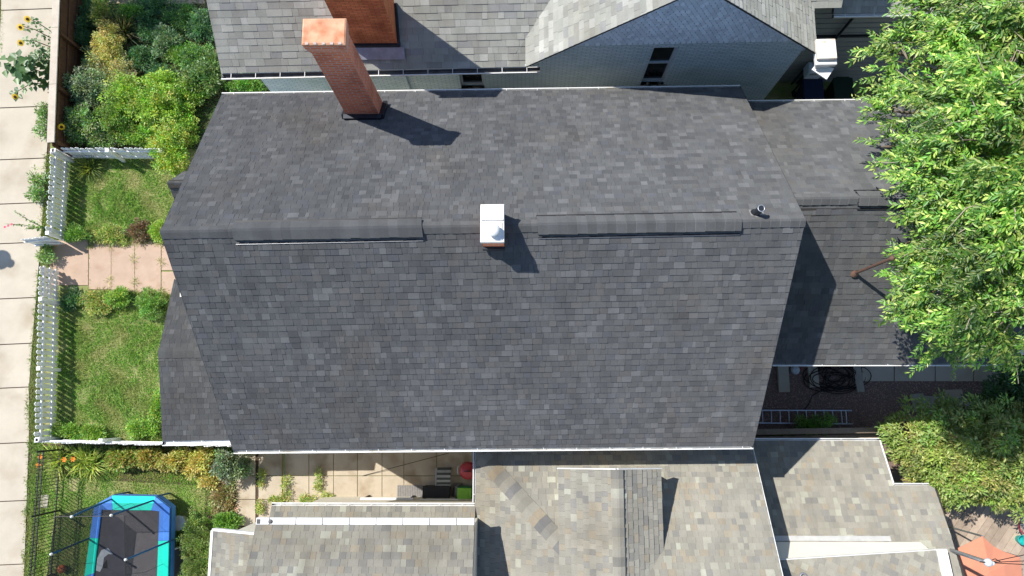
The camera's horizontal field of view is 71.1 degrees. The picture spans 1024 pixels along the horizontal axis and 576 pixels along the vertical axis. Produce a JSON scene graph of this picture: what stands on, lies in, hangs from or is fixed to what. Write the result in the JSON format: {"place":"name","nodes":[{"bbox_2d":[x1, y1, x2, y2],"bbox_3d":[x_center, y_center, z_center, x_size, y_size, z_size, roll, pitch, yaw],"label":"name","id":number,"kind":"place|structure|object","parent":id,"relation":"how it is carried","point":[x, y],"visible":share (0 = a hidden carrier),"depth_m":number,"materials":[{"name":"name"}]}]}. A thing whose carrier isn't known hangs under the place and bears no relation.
{"place":"outdoors","nodes":[
{"label":"outdoors","id":0,"kind":"place"},
{"bbox_2d":[0,0,51,575],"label":"sidewalk","id":1,"kind":"structure","parent":0,"point":[19,265],"depth_m":22.63,"materials":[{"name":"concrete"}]},
{"bbox_2d":[0,49,49,90],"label":"sunflower","id":2,"kind":"object","parent":1,"relation":"on","point":[23,69],"visible":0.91,"depth_m":22.45,"materials":[{"name":"green plant"}]},
{"bbox_2d":[9,77,48,101],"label":"sunflower","id":3,"kind":"object","parent":1,"relation":"on","point":[15,95],"visible":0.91,"depth_m":22.23,"materials":[{"name":"green plant"}]},
{"bbox_2d":[23,185,47,203],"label":"weed","id":4,"kind":"object","parent":1,"relation":"on","point":[35,195],"visible":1,"depth_m":22.70,"materials":[{"name":"green plant"}]},
{"bbox_2d":[25,164,51,191],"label":"weed","id":5,"kind":"object","parent":1,"relation":"on","point":[38,181],"visible":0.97,"depth_m":22.77,"materials":[{"name":"green plant"}]},
{"bbox_2d":[26,80,1023,575],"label":"ground","id":6,"kind":"structure","parent":0,"point":[782,90],"depth_m":22.12,"materials":[{"name":"green plant"}]},
{"bbox_2d":[20,154,56,575],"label":"grass","id":7,"kind":"structure","parent":6,"relation":"on","point":[34,450],"depth_m":21.70,"materials":[{"name":"green plant"}]},
{"bbox_2d":[28,448,64,575],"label":"iron fence","id":8,"kind":"object","parent":6,"relation":"on","point":[35,515],"visible":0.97,"depth_m":20.61,"materials":[{"name":"black metal"}]},
{"bbox_2d":[34,297,61,442],"bbox_3d":[-13.952,2.450,21.578,0.174,1.024,4.276,-5,81,0],"label":"picket fence","id":9,"kind":"object","parent":6,"relation":"on","point":[42,369],"visible":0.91,"depth_m":21.55,"materials":[{"name":"paint"}]},
{"bbox_2d":[45,149,73,240],"bbox_3d":[-14.186,-2.884,22.470,0.171,1.024,2.740,-3,81,0],"label":"picket fence","id":10,"kind":"object","parent":6,"relation":"on","point":[54,170],"visible":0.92,"depth_m":22.42,"materials":[{"name":"paint"}]},
{"bbox_2d":[44,421,84,440],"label":"edging plant","id":11,"kind":"object","parent":6,"relation":"on","point":[61,429],"visible":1,"depth_m":21.45,"materials":[{"name":"green plant"}]},
{"bbox_2d":[59,285,85,312],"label":"edging plant","id":12,"kind":"object","parent":6,"relation":"on","point":[69,301],"visible":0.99,"depth_m":22.20,"materials":[{"name":"green plant"}]},
{"bbox_2d":[61,171,83,225],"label":"grass","id":13,"kind":"structure","parent":6,"relation":"on","point":[78,198],"depth_m":22.93,"materials":[{"name":"green plant"}]},
{"bbox_2d":[61,221,90,242],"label":"edging plant","id":14,"kind":"object","parent":6,"relation":"on","point":[76,234],"visible":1,"depth_m":22.31,"materials":[{"name":"green plant"}]},
{"bbox_2d":[62,320,92,388],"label":"grass","id":15,"kind":"structure","parent":6,"relation":"on","point":[69,345],"depth_m":22.12,"materials":[{"name":"green plant"}]},
{"bbox_2d":[71,155,105,183],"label":"ornamental grass","id":16,"kind":"object","parent":6,"relation":"on","point":[83,165],"depth_m":22.95,"materials":[{"name":"green plant"}]},
{"bbox_2d":[74,422,108,440],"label":"edging plant","id":17,"kind":"object","parent":6,"relation":"on","point":[90,431],"visible":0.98,"depth_m":21.43,"materials":[{"name":"green plant"}]},
{"bbox_2d":[74,289,112,316],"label":"edging plant","id":18,"kind":"object","parent":6,"relation":"on","point":[93,303],"visible":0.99,"depth_m":22.15,"materials":[{"name":"green plant"}]},
{"bbox_2d":[88,222,127,247],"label":"edging plant","id":19,"kind":"object","parent":6,"relation":"on","point":[108,233],"visible":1,"depth_m":22.56,"materials":[{"name":"green plant"}]},
{"bbox_2d":[48,289,169,441],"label":"grass","id":20,"kind":"structure","parent":6,"relation":"on","point":[108,367],"depth_m":22.05,"materials":[{"name":"green plant"}]},
{"bbox_2d":[81,370,139,425],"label":"grass","id":21,"kind":"structure","parent":6,"relation":"on","point":[110,400],"depth_m":21.88,"materials":[{"name":"green plant"}]},
{"bbox_2d":[49,240,175,294],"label":"stone path","id":22,"kind":"structure","parent":6,"relation":"on","point":[74,264],"depth_m":22.58,"materials":[{"name":"stone"}]},
{"bbox_2d":[21,236,64,246],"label":"picket gate","id":23,"kind":"structure","parent":22,"relation":"on","point":[39,241],"depth_m":22.04,"materials":[{"name":"paint"}]},
{"bbox_2d":[34,244,59,263],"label":"weed","id":24,"kind":"object","parent":22,"relation":"on","point":[49,254],"visible":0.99,"depth_m":22.34,"materials":[{"name":"green plant"}]},
{"bbox_2d":[37,266,58,299],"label":"picket gate","id":25,"kind":"structure","parent":22,"relation":"on","point":[48,285],"depth_m":21.96,"materials":[{"name":"paint"}]},
{"bbox_2d":[47,491,178,575],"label":"trampoline","id":26,"kind":"object","parent":6,"relation":"on","point":[122,534],"visible":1,"depth_m":20.34,"materials":[{"name":"black fabric"}]},
{"bbox_2d":[53,153,173,240],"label":"grass","id":27,"kind":"structure","parent":6,"relation":"on","point":[133,182],"depth_m":22.97,"materials":[{"name":"green plant"}]},
{"bbox_2d":[52,147,174,161],"bbox_3d":[-12.520,-4.203,22.666,3.434,1.024,0.174,0,81,1],"label":"picket fence","id":28,"kind":"object","parent":6,"relation":"on","point":[111,154],"visible":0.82,"depth_m":22.48,"materials":[{"name":"paint"}]},
{"bbox_2d":[102,285,132,310],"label":"edging plant","id":29,"kind":"object","parent":6,"relation":"on","point":[113,299],"visible":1,"depth_m":22.06,"materials":[{"name":"green plant"}]},
{"bbox_2d":[84,224,163,249],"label":"grass","id":30,"kind":"structure","parent":6,"relation":"on","point":[129,242],"depth_m":22.69,"materials":[{"name":"green plant"}]},
{"bbox_2d":[85,285,169,317],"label":"grass","id":31,"kind":"structure","parent":6,"relation":"on","point":[135,295],"depth_m":22.38,"materials":[{"name":"green plant"}]},
{"bbox_2d":[25,444,233,575],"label":"grass","id":32,"kind":"structure","parent":6,"relation":"on","point":[137,488],"depth_m":21.44,"materials":[{"name":"green plant"}]},
{"bbox_2d":[35,436,231,446],"bbox_3d":[-10.939,4.537,21.187,5.696,1.024,0.174,1,81,1],"label":"picket fence","id":33,"kind":"object","parent":6,"relation":"on","point":[99,441],"visible":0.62,"depth_m":20.93,"materials":[{"name":"paint"}]},
{"bbox_2d":[122,217,151,244],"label":"edging plant","id":34,"kind":"object","parent":6,"relation":"on","point":[140,230],"visible":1,"depth_m":22.48,"materials":[{"name":"brown plant"}]},
{"bbox_2d":[115,321,160,368],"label":"grass","id":35,"kind":"structure","parent":6,"relation":"on","point":[139,340],"depth_m":22.14,"materials":[{"name":"green plant"}]},
{"bbox_2d":[123,415,159,440],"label":"edging plant","id":36,"kind":"object","parent":6,"relation":"on","point":[137,429],"visible":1,"depth_m":21.46,"materials":[{"name":"green plant"}]},
{"bbox_2d":[42,444,249,524],"bbox_3d":[-11.023,5.880,21.479,6.506,0.001,2.374,0,81,1],"label":"side bed","id":37,"kind":"object","parent":6,"relation":"on","point":[158,481],"visible":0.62,"depth_m":21.54,"materials":[{"name":"soil"}]},
{"bbox_2d":[36,442,78,481],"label":"daylily","id":38,"kind":"object","parent":37,"relation":"on","point":[54,453],"visible":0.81,"depth_m":21.41,"materials":[{"name":"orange plant"}]},
{"bbox_2d":[58,443,100,477],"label":"daylily","id":39,"kind":"object","parent":37,"relation":"on","point":[72,459],"visible":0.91,"depth_m":21.42,"materials":[{"name":"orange plant"}]},
{"bbox_2d":[67,446,108,487],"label":"daylily","id":40,"kind":"object","parent":37,"relation":"on","point":[93,459],"visible":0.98,"depth_m":21.39,"materials":[{"name":"green plant"}]},
{"bbox_2d":[100,445,141,472],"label":"border shrub","id":41,"kind":"object","parent":37,"relation":"on","point":[120,459],"visible":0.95,"depth_m":21.18,"materials":[{"name":"green plant"}]},
{"bbox_2d":[129,446,166,470],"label":"border shrub","id":42,"kind":"object","parent":37,"relation":"on","point":[146,457],"visible":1,"depth_m":21.14,"materials":[{"name":"yellow plant"}]},
{"bbox_2d":[57,446,240,518],"bbox_3d":[-10.926,5.872,21.439,5.813,0.086,2.304,0,81,1],"label":"ground cover","id":43,"kind":"object","parent":37,"relation":"on","point":[112,473],"visible":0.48,"depth_m":21.53,"materials":[{"name":"green plant"}]},
{"bbox_2d":[154,446,192,473],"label":"border shrub","id":44,"kind":"object","parent":37,"relation":"on","point":[174,460],"visible":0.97,"depth_m":21.08,"materials":[{"name":"yellow plant"}]},
{"bbox_2d":[180,445,217,480],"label":"border shrub","id":45,"kind":"object","parent":37,"relation":"on","point":[199,459],"visible":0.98,"depth_m":21.09,"materials":[{"name":"yellow plant"}]},
{"bbox_2d":[192,461,221,489],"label":"border shrub","id":46,"kind":"object","parent":37,"relation":"on","point":[208,481],"visible":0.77,"depth_m":21.20,"materials":[{"name":"yellow plant"}]},
{"bbox_2d":[208,478,238,514],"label":"border shrub","id":47,"kind":"object","parent":37,"relation":"on","point":[222,498],"visible":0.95,"depth_m":21.24,"materials":[{"name":"brown plant"}]},
{"bbox_2d":[211,510,245,529],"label":"border shrub","id":48,"kind":"object","parent":37,"relation":"on","point":[228,520],"visible":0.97,"depth_m":20.89,"materials":[{"name":"green plant"}]},
{"bbox_2d":[208,446,255,487],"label":"border shrub","id":49,"kind":"object","parent":37,"relation":"on","point":[238,465],"visible":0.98,"depth_m":20.82,"materials":[{"name":"green plant"}]},
{"bbox_2d":[132,287,165,320],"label":"edging plant","id":50,"kind":"object","parent":6,"relation":"on","point":[144,303],"visible":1,"depth_m":22.04,"materials":[{"name":"green plant"}]},
{"bbox_2d":[146,388,160,428],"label":"edging plant","id":51,"kind":"object","parent":6,"relation":"on","point":[155,412],"visible":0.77,"depth_m":21.54,"materials":[{"name":"green plant"}]},
{"bbox_2d":[145,218,163,245],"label":"edging plant","id":52,"kind":"object","parent":6,"relation":"on","point":[154,231],"visible":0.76,"depth_m":22.46,"materials":[{"name":"green plant"}]},
{"bbox_2d":[144,117,190,176],"bbox_3d":[-10.856,-4.369,22.534,1.608,1.308,1.889,0,81,1],"label":"shrub","id":53,"kind":"object","parent":6,"relation":"on","point":[164,136],"visible":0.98,"depth_m":22.28,"materials":[{"name":"green plant"}]},
{"bbox_2d":[79,0,270,149],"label":"ground cover","id":54,"kind":"object","parent":6,"relation":"on","point":[166,63],"visible":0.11,"depth_m":23.66,"materials":[{"name":"green plant"}]},
{"bbox_2d":[47,0,84,158],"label":"board fence","id":55,"kind":"object","parent":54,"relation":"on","point":[65,53],"visible":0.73,"depth_m":22.59,"materials":[{"name":"brown wood"}]},
{"bbox_2d":[61,100,105,147],"bbox_3d":[-13.684,-5.290,22.821,1.558,1.124,1.418,-21,81,-3],"label":"shrub","id":56,"kind":"object","parent":54,"relation":"on","point":[81,118],"visible":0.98,"depth_m":22.57,"materials":[{"name":"green plant"}]},
{"bbox_2d":[73,0,97,47],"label":"perennial","id":57,"kind":"object","parent":54,"relation":"on","point":[81,33],"visible":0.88,"depth_m":23.55,"materials":[{"name":"green plant"}]},
{"bbox_2d":[62,64,109,106],"bbox_3d":[-13.700,-6.479,22.917,1.539,1.327,1.483,-32,82,-4],"label":"shrub","id":58,"kind":"object","parent":54,"relation":"on","point":[77,86],"visible":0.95,"depth_m":22.81,"materials":[{"name":"green plant"}]},
{"bbox_2d":[80,42,106,79],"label":"perennial","id":59,"kind":"object","parent":54,"relation":"on","point":[91,61],"visible":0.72,"depth_m":23.20,"materials":[{"name":"green plant"}]},
{"bbox_2d":[86,0,114,27],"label":"perennial","id":60,"kind":"object","parent":54,"relation":"on","point":[95,11],"visible":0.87,"depth_m":23.49,"materials":[{"name":"green plant"}]},
{"bbox_2d":[84,129,125,148],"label":"perennial","id":61,"kind":"object","parent":54,"relation":"on","point":[105,139],"visible":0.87,"depth_m":22.78,"materials":[{"name":"green plant"}]},
{"bbox_2d":[89,16,127,69],"bbox_3d":[-13.142,-7.977,23.341,1.230,0.968,1.958,0,81,1],"label":"shrub","id":62,"kind":"object","parent":54,"relation":"on","point":[117,51],"visible":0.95,"depth_m":23.21,"materials":[{"name":"yellow plant"}]},
{"bbox_2d":[85,96,137,141],"bbox_3d":[-12.757,-5.494,22.878,1.719,1.050,1.809,0,81,1],"label":"shrub","id":63,"kind":"object","parent":54,"relation":"on","point":[110,122],"visible":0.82,"depth_m":22.70,"materials":[{"name":"green plant"}]},
{"bbox_2d":[96,54,137,80],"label":"shrub","id":64,"kind":"object","parent":54,"relation":"on","point":[122,66],"visible":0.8,"depth_m":23.16,"materials":[{"name":"green plant"}]},
{"bbox_2d":[91,4,146,54],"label":"ornamental grass","id":65,"kind":"object","parent":54,"relation":"on","point":[126,29],"depth_m":23.41,"materials":[{"name":"green plant"}]},
{"bbox_2d":[113,0,146,22],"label":"perennial","id":66,"kind":"object","parent":54,"relation":"on","point":[134,9],"visible":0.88,"depth_m":23.46,"materials":[{"name":"green plant"}]},
{"bbox_2d":[115,122,160,148],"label":"perennial","id":67,"kind":"object","parent":54,"relation":"on","point":[139,133],"visible":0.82,"depth_m":22.77,"materials":[{"name":"green plant"}]},
{"bbox_2d":[122,44,157,71],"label":"perennial","id":68,"kind":"object","parent":54,"relation":"on","point":[138,58],"visible":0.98,"depth_m":23.36,"materials":[{"name":"green plant"}]},
{"bbox_2d":[97,66,188,130],"bbox_3d":[-11.701,-6.040,22.833,2.838,1.297,2.249,0,81,1],"label":"shrub","id":69,"kind":"object","parent":54,"relation":"on","point":[156,103],"visible":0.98,"depth_m":22.65,"materials":[{"name":"green plant"}]},
{"bbox_2d":[130,7,172,42],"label":"perennial","id":70,"kind":"object","parent":54,"relation":"on","point":[146,30],"visible":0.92,"depth_m":23.51,"materials":[{"name":"green plant"}]},
{"bbox_2d":[131,0,187,14],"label":"perennial","id":71,"kind":"object","parent":54,"relation":"on","point":[155,5],"visible":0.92,"depth_m":23.66,"materials":[{"name":"green plant"}]},
{"bbox_2d":[150,23,184,58],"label":"perennial","id":72,"kind":"object","parent":54,"relation":"on","point":[164,35],"visible":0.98,"depth_m":23.31,"materials":[{"name":"green plant"}]},
{"bbox_2d":[162,40,195,68],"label":"perennial","id":73,"kind":"object","parent":54,"relation":"on","point":[173,52],"visible":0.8,"depth_m":23.33,"materials":[{"name":"green plant"}]},
{"bbox_2d":[163,101,199,147],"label":"perennial","id":74,"kind":"object","parent":54,"relation":"on","point":[189,121],"visible":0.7,"depth_m":22.90,"materials":[{"name":"green plant"}]},
{"bbox_2d":[159,1,203,37],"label":"perennial","id":75,"kind":"object","parent":54,"relation":"on","point":[184,16],"visible":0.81,"depth_m":23.57,"materials":[{"name":"green plant"}]},
{"bbox_2d":[175,75,210,110],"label":"perennial","id":76,"kind":"object","parent":54,"relation":"on","point":[196,98],"visible":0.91,"depth_m":22.98,"materials":[{"name":"green plant"}]},
{"bbox_2d":[177,42,215,72],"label":"perennial","id":77,"kind":"object","parent":54,"relation":"on","point":[193,54],"visible":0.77,"depth_m":23.18,"materials":[{"name":"green plant"}]},
{"bbox_2d":[183,6,214,42],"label":"perennial","id":78,"kind":"object","parent":54,"relation":"on","point":[197,23],"visible":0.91,"depth_m":23.37,"materials":[{"name":"green plant"}]},
{"bbox_2d":[178,50,225,95],"bbox_3d":[-9.879,-6.876,23.022,1.604,1.143,1.576,0,81,1],"label":"shrub","id":79,"kind":"object","parent":54,"relation":"on","point":[209,79],"visible":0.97,"depth_m":22.85,"materials":[{"name":"green plant"}]},
{"bbox_2d":[221,79,267,91],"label":"shrub","id":80,"kind":"object","parent":54,"relation":"on","point":[249,85],"visible":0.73,"depth_m":23.02,"materials":[{"name":"green plant"}]},
{"bbox_2d":[174,505,209,575],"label":"hedge","id":81,"kind":"object","parent":6,"relation":"on","point":[195,556],"visible":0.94,"depth_m":20.44,"materials":[{"name":"green plant"}]},
{"bbox_2d":[236,452,472,525],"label":"patio","id":82,"kind":"structure","parent":6,"relation":"on","point":[344,464],"depth_m":21.42,"materials":[{"name":"concrete"}]},
{"bbox_2d":[397,485,422,496],"bbox_3d":[-3.032,6.051,21.287,0.760,0.034,0.372,0,81,1],"label":"door mat","id":83,"kind":"object","parent":82,"relation":"on","point":[408,490],"depth_m":21.28,"materials":[{"name":"beige fabric"}]},
{"bbox_2d":[422,485,449,497],"bbox_3d":[-2.211,6.020,21.108,0.806,0.385,0.404,0,81,1],"label":"storage box","id":84,"kind":"object","parent":82,"relation":"on","point":[432,491],"visible":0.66,"depth_m":20.93,"materials":[{"name":"black plastic"}]},
{"bbox_2d":[436,467,451,488],"bbox_3d":[-2.013,5.604,21.145,0.458,0.449,0.600,0,81,1],"label":"striped chair","id":85,"kind":"object","parent":82,"relation":"on","point":[443,476],"visible":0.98,"depth_m":20.98,"materials":[{"name":"fabric"}]},
{"bbox_2d":[457,461,472,479],"bbox_3d":[-1.282,5.282,20.875,0.559,1.066,0.521,36,83,6],"label":"kettle grill","id":86,"kind":"object","parent":82,"relation":"on","point":[466,470],"visible":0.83,"depth_m":20.45,"materials":[{"name":"red metal"}]},
{"bbox_2d":[206,0,842,99],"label":"brick house","id":87,"kind":"structure","parent":6,"relation":"on","point":[753,49],"depth_m":17.55,"materials":[{"name":"beige"}]},
{"bbox_2d":[460,74,488,88],"bbox_3d":[-1.085,-5.666,18.961,0.861,1.809,0.355,0,81,1],"label":"window","id":88,"kind":"structure","parent":87,"relation":"in","point":[468,80],"depth_m":19.72,"materials":[{"name":"glass"}]},
{"bbox_2d":[636,47,677,85],"bbox_3d":[3.834,-5.782,18.746,0.862,2.152,0.355,0,81,1],"label":"window","id":89,"kind":"structure","parent":87,"relation":"in","point":[660,60],"depth_m":18.96,"materials":[{"name":"glass"}]},
{"bbox_2d":[208,438,1000,575],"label":"patchwork roof house","id":90,"kind":"structure","parent":6,"relation":"on","point":[806,507],"depth_m":16.55,"materials":[{"name":"beige"}]},
{"bbox_2d":[791,62,819,92],"bbox_3d":[9.265,-6.588,22.529,0.460,1.455,0.374,0,81,1],"label":"air conditioner","id":91,"kind":"object","parent":6,"relation":"on","point":[808,73],"visible":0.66,"depth_m":22.05,"materials":[{"name":"paint"}]},
{"bbox_2d":[792,79,823,99],"bbox_3d":[9.345,-6.085,22.677,0.620,1.005,0.738,0,81,1],"label":"wheeled bin","id":92,"kind":"object","parent":6,"relation":"on","point":[810,88],"visible":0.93,"depth_m":22.20,"materials":[{"name":"blue plastic"}]},
{"bbox_2d":[824,77,853,98],"bbox_3d":[10.272,-6.125,22.670,0.620,1.005,0.738,0,81,1],"label":"wheeled bin","id":93,"kind":"object","parent":6,"relation":"on","point":[840,88],"visible":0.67,"depth_m":22.19,"materials":[{"name":"green plastic"}]},
{"bbox_2d":[756,362,1022,481],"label":"gravel yard","id":94,"kind":"structure","parent":6,"relation":"on","point":[895,470],"depth_m":21.59,"materials":[{"name":"grey gravel"}]},
{"bbox_2d":[776,366,789,391],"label":"paving block","id":95,"kind":"structure","parent":94,"relation":"on","point":[783,384],"depth_m":21.61,"materials":[{"name":"concrete"}]},
{"bbox_2d":[759,410,852,423],"bbox_3d":[8.224,3.849,21.384,3.822,0.075,0.435,0,81,1],"label":"ladder","id":96,"kind":"object","parent":94,"relation":"on","point":[771,422],"visible":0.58,"depth_m":21.36,"materials":[{"name":"metal"}]},
{"bbox_2d":[793,411,837,435],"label":"weed","id":97,"kind":"object","parent":94,"relation":"on","point":[807,423],"visible":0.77,"depth_m":20.92,"materials":[{"name":"green plant"}]},
{"bbox_2d":[755,427,882,437],"bbox_3d":[8.250,4.282,21.003,5.098,0.910,0.350,-1,81,1],"label":"plank fence","id":98,"kind":"object","parent":94,"relation":"on","point":[816,431],"visible":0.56,"depth_m":20.57,"materials":[{"name":"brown wood"}]},
{"bbox_2d":[803,366,871,409],"bbox_3d":[9.658,2.739,21.616,2.281,0.163,1.116,-21,81,-3],"label":"hose coil","id":99,"kind":"object","parent":94,"relation":"on","point":[828,387],"visible":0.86,"depth_m":21.59,"materials":[{"name":"black rubber"}]},
{"bbox_2d":[874,387,1023,523],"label":"leafy shrub","id":100,"kind":"object","parent":94,"relation":"on","point":[976,460],"visible":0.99,"depth_m":19.34,"materials":[{"name":"green plant"}]},
{"bbox_2d":[959,355,1023,429],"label":"leafy shrub","id":101,"kind":"object","parent":94,"relation":"on","point":[1014,390],"visible":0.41,"depth_m":20.00,"materials":[{"name":"green plant"}]},
{"bbox_2d":[777,0,1023,83],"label":"garage","id":102,"kind":"structure","parent":6,"relation":"on","point":[848,25],"depth_m":20.33,"materials":[{"name":"grey"}]},
{"bbox_2d":[845,0,1023,384],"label":"tree","id":103,"kind":"object","parent":6,"relation":"on","point":[986,85],"visible":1,"depth_m":12.84,"materials":[{"name":"green plant"}]},
{"bbox_2d":[862,357,1007,380],"bbox_3d":[12.803,2.372,21.727,4.458,0.100,0.900,0,81,1],"label":"concrete strip","id":104,"kind":"object","parent":6,"relation":"on","point":[897,373],"visible":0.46,"depth_m":21.64,"materials":[{"name":"grey concrete"}]},
{"bbox_2d":[158,18,1023,453],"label":"shingled house","id":105,"kind":"structure","parent":0,"point":[360,262],"depth_m":15.04,"materials":[{"name":"grey"}]},
{"bbox_2d":[942,502,1023,575],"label":"wooden deck","id":106,"kind":"structure","parent":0,"point":[1000,531],"depth_m":20.66,"materials":[{"name":"brown wood"}]},
{"bbox_2d":[948,526,1021,575],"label":"patio canopy","id":107,"kind":"object","parent":106,"relation":"on","point":[981,546],"visible":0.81,"depth_m":18.72,"materials":[{"name":"fabric"}]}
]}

